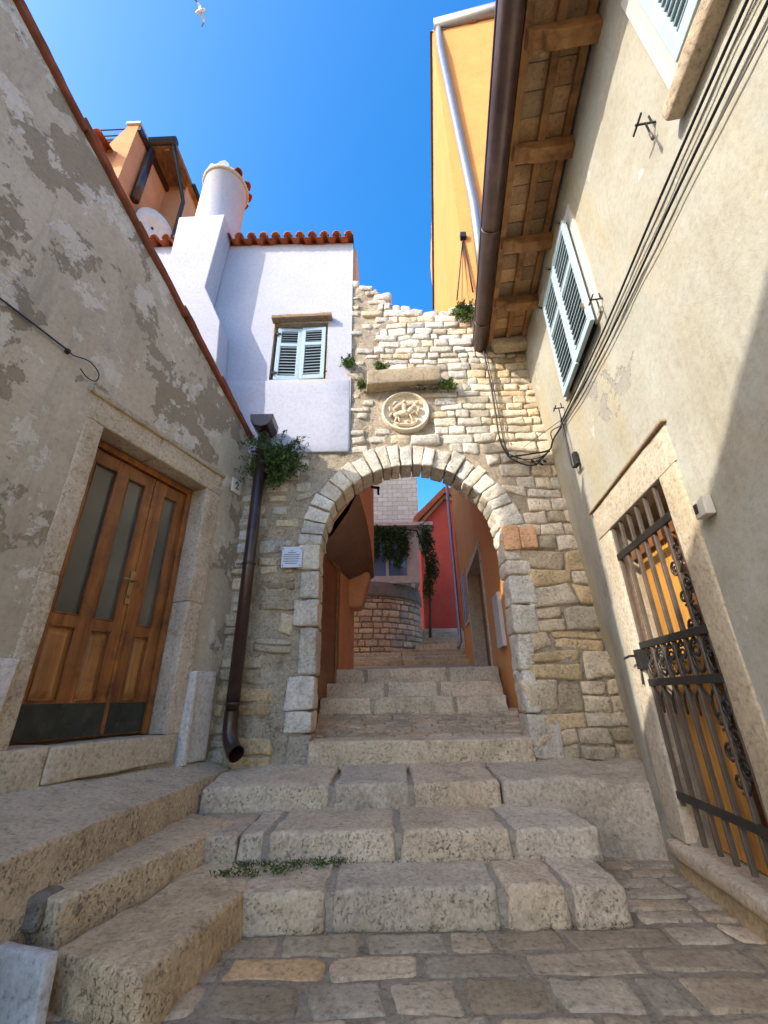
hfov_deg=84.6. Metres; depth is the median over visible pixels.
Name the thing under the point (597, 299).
cable bracket
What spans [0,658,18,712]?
marble slab
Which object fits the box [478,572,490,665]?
door
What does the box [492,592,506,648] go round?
meter cupboard
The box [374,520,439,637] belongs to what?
climbing vine
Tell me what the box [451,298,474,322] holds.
wall plant
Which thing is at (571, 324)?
window
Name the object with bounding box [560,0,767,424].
cable
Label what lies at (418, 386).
dry roots
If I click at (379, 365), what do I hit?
wall plant
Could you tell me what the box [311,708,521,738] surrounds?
ramp
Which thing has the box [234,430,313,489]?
plant
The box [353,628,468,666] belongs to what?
stone stairs
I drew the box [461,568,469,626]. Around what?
window
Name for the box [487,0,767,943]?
plastered house
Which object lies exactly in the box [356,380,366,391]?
wall plant
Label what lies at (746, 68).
cable
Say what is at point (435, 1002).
paving
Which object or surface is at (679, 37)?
window
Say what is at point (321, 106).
sky
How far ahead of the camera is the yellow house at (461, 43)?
8.86 m
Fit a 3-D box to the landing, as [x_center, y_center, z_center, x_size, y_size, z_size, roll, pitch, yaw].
[0.354,2.819,7.633,3.800,0.298,3.450,-1,-24,0]
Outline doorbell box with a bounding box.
[693,495,715,519]
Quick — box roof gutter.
[472,0,524,351]
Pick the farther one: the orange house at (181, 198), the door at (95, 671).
the orange house at (181, 198)
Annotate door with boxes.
[9,440,192,744]
[318,556,336,712]
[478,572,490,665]
[631,521,767,874]
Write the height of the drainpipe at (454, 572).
4.277 m
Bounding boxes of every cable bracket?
[553,403,563,419]
[588,293,602,312]
[632,112,655,140]
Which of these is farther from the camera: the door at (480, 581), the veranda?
the veranda
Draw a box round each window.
[269,312,331,379]
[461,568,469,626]
[536,203,602,400]
[621,0,729,120]
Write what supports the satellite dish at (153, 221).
attached to the orange house at (130, 152)
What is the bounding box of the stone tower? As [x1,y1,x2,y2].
[373,471,418,590]
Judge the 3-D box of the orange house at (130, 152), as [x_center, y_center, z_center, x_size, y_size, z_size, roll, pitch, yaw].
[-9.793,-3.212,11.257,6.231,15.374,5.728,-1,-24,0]
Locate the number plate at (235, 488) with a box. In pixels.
[231,477,241,495]
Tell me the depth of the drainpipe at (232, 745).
4.20 m
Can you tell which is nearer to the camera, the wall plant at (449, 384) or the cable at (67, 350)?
the cable at (67, 350)
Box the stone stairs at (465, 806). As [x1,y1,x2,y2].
[198,733,667,937]
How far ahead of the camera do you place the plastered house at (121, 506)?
3.37 m
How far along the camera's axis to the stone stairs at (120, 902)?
1.96 m
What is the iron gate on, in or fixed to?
attached to the plastered house at (673, 406)
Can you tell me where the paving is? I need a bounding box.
[46,857,767,1023]
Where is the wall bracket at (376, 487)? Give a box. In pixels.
[371,486,379,494]
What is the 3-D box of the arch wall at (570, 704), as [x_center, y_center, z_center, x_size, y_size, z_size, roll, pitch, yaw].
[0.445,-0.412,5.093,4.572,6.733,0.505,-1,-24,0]
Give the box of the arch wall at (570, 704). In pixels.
[207,281,638,769]
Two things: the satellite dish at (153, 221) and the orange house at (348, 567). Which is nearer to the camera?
the orange house at (348, 567)
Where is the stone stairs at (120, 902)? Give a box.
[0,759,261,1023]
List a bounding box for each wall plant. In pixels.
[338,353,356,369]
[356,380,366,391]
[371,360,390,369]
[438,376,457,390]
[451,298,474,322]
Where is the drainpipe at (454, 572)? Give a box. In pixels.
[445,485,461,648]
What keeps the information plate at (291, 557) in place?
attached to the arch wall at (570, 704)
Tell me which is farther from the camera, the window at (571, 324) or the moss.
the window at (571, 324)
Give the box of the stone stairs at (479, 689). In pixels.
[319,666,508,715]
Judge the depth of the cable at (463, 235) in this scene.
7.09 m
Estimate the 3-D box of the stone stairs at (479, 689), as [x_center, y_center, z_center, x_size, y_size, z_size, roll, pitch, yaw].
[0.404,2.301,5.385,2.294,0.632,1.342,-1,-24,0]
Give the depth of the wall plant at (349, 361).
5.63 m
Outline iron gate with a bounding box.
[612,487,767,877]
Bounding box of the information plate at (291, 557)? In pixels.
[281,547,302,567]
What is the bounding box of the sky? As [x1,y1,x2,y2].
[24,0,495,510]
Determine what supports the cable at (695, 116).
attached to the plastered house at (673, 406)
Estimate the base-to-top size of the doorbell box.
0.100 m
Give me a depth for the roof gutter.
3.63 m
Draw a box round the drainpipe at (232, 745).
[218,414,278,762]
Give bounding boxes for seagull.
[195,0,204,26]
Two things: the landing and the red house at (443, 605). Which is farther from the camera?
the red house at (443, 605)
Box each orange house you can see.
[93,121,168,212]
[107,136,199,239]
[309,485,373,733]
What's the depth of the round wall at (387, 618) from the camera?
10.90 m
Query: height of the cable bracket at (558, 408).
0.200 m
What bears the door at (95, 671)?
in the plastered house at (121, 506)
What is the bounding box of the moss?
[206,855,627,935]
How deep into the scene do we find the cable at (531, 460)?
5.06 m
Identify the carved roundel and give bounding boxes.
[382,392,429,433]
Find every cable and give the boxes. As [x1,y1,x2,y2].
[0,297,99,381]
[456,232,473,299]
[483,348,563,465]
[524,420,560,446]
[560,0,748,422]
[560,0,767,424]
[564,25,767,425]
[565,0,753,415]
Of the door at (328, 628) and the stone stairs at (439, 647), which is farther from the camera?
the stone stairs at (439, 647)
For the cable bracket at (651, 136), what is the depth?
2.37 m
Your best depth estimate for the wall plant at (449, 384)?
5.44 m
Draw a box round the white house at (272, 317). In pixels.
[149,160,358,514]
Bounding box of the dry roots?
[411,383,445,390]
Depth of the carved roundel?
5.36 m
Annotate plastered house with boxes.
[0,0,253,793]
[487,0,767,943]
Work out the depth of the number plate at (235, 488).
4.80 m
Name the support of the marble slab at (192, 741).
on the stone stairs at (120, 902)
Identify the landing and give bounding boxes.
[353,664,478,669]
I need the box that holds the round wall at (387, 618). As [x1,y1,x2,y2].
[354,582,422,653]
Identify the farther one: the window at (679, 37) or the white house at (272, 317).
the white house at (272, 317)
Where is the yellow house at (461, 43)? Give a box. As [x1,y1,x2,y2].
[430,1,523,716]
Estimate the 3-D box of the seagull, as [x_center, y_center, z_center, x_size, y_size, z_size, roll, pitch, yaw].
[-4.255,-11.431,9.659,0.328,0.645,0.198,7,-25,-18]
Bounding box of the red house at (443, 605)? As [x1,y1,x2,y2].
[413,487,463,630]
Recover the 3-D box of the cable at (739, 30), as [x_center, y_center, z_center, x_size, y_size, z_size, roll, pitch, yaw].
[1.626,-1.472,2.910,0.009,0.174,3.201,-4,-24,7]
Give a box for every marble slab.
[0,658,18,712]
[0,941,57,1023]
[173,671,215,765]
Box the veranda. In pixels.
[371,521,432,589]
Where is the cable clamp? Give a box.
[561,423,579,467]
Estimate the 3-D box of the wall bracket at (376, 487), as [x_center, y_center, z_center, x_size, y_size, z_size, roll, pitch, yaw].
[-0.119,-0.298,5.811,0.125,0.135,0.030,-1,-24,0]
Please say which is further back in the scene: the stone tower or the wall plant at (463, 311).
the stone tower
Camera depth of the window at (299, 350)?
5.88 m
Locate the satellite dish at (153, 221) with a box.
[136,207,171,239]
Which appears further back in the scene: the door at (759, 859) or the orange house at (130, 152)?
the orange house at (130, 152)
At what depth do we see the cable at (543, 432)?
4.63 m

